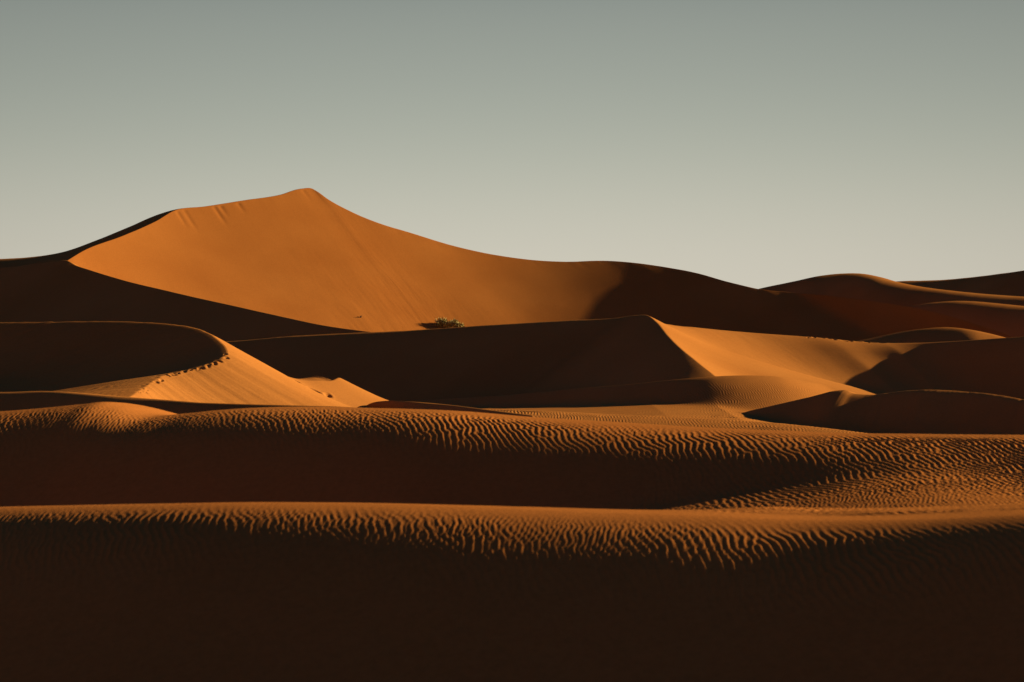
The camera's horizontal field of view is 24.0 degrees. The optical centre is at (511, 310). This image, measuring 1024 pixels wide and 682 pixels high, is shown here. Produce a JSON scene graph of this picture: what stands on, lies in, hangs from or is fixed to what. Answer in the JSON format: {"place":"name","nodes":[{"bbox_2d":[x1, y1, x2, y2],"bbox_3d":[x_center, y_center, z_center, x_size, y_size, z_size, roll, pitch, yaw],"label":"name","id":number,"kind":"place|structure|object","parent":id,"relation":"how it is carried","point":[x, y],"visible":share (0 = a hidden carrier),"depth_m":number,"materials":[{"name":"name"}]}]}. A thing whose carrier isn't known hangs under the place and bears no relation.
{"place":"outdoors","nodes":[
{"label":"outdoors","id":0,"kind":"place"},
{"bbox_2d":[0,208,180,267],"bbox_3d":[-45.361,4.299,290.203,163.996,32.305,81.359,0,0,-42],"label":"sand dune","id":1,"kind":"structure","parent":0,"point":[65,255],"depth_m":275.98,"materials":[{"name":"brown sand"}]},
{"bbox_2d":[0,321,349,406],"bbox_3d":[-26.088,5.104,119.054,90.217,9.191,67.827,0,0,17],"label":"sand dune","id":2,"kind":"structure","parent":0,"point":[150,360],"depth_m":114.47,"materials":[{"name":"orange sand"}]},
{"bbox_2d":[0,391,355,413],"bbox_3d":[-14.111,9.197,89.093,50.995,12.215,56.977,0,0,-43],"label":"sand dune","id":3,"kind":"structure","parent":0,"point":[12,401],"depth_m":90.87,"materials":[{"name":"orange sand"}]},
{"bbox_2d":[0,260,366,341],"bbox_3d":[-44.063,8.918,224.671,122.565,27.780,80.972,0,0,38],"label":"sand dune","id":4,"kind":"structure","parent":0,"point":[59,291],"depth_m":224.01,"materials":[{"name":"brown sand"}]},
{"bbox_2d":[289,376,388,407],"bbox_3d":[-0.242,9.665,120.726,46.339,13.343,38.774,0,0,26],"label":"sand dune","id":5,"kind":"structure","parent":0,"point":[343,391],"depth_m":117.95,"materials":[{"name":"orange sand"}]},
{"bbox_2d":[367,401,533,416],"bbox_3d":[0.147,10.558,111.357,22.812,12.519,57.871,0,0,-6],"label":"sand dune","id":6,"kind":"structure","parent":0,"point":[404,405],"depth_m":113.10,"materials":[{"name":"orange sand"}]},
{"bbox_2d":[0,502,1023,681],"bbox_3d":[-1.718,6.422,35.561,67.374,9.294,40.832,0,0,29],"label":"sand dune","id":7,"kind":"structure","parent":0,"point":[281,592],"depth_m":27.64,"materials":[{"name":"orange sand"}]},
{"bbox_2d":[0,402,1023,509],"bbox_3d":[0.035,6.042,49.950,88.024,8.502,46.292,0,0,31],"label":"sand dune","id":8,"kind":"structure","parent":0,"point":[101,453],"depth_m":42.08,"materials":[{"name":"orange sand"}]},
{"bbox_2d":[0,0,1023,288],"label":"sky","id":9,"kind":"structure","parent":0,"point":[757,144],"materials":[{"name":"grey"}]},
{"bbox_2d":[67,188,1010,340],"bbox_3d":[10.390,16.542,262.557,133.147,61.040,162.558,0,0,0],"label":"sand dune","id":10,"kind":"structure","parent":0,"point":[310,255],"depth_m":256.44,"materials":[{"name":"orange sand"}]},
{"bbox_2d":[434,317,464,327],"bbox_3d":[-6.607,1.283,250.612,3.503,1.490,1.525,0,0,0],"label":"desert shrub","id":11,"kind":"object","parent":10,"relation":"on","point":[441,322],"visible":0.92,"depth_m":250.44,"materials":[{"name":"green plant"}]},
{"bbox_2d":[227,315,881,400],"bbox_3d":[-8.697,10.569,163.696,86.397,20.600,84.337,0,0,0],"label":"sand dune","id":12,"kind":"structure","parent":0,"point":[474,361],"depth_m":164.15,"materials":[{"name":"brown sand"}]},
{"bbox_2d":[409,375,842,423],"bbox_3d":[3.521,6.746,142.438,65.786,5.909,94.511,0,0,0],"label":"sand dune","id":13,"kind":"structure","parent":0,"point":[726,397],"depth_m":139.74,"materials":[{"name":"orange sand"}]},
{"bbox_2d":[487,409,862,432],"bbox_3d":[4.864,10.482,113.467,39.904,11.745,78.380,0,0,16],"label":"sand dune","id":14,"kind":"structure","parent":0,"point":[703,422],"depth_m":109.57,"materials":[{"name":"orange sand"}]},
{"bbox_2d":[666,324,1023,398],"bbox_3d":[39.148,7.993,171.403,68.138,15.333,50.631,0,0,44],"label":"sand dune","id":15,"kind":"structure","parent":0,"point":[995,366],"depth_m":169.88,"materials":[{"name":"orange sand"}]},
{"bbox_2d":[743,390,1023,434],"bbox_3d":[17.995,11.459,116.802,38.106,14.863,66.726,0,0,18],"label":"sand dune","id":16,"kind":"structure","parent":0,"point":[932,412],"depth_m":121.55,"materials":[{"name":"orange sand"}]},
{"bbox_2d":[760,273,1023,306],"bbox_3d":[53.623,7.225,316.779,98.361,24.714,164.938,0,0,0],"label":"sand dune","id":17,"kind":"structure","parent":0,"point":[865,287],"depth_m":313.44,"materials":[{"name":"brown sand"}]},
{"bbox_2d":[858,327,1004,342],"bbox_3d":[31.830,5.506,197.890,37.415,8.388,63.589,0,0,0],"label":"sand dune","id":18,"kind":"structure","parent":0,"point":[940,334],"depth_m":191.92,"materials":[{"name":"brown sand"}]},
{"bbox_2d":[896,270,1023,296],"bbox_3d":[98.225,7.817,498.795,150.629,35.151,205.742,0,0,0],"label":"sand dune","id":19,"kind":"structure","parent":0,"point":[1009,284],"depth_m":462.89,"materials":[{"name":"brown sand"}]},
{"bbox_2d":[911,301,1023,336],"bbox_3d":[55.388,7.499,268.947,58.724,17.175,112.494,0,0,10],"label":"sand dune","id":20,"kind":"structure","parent":0,"point":[1007,319],"depth_m":254.48,"materials":[{"name":"brown sand"}]}
]}

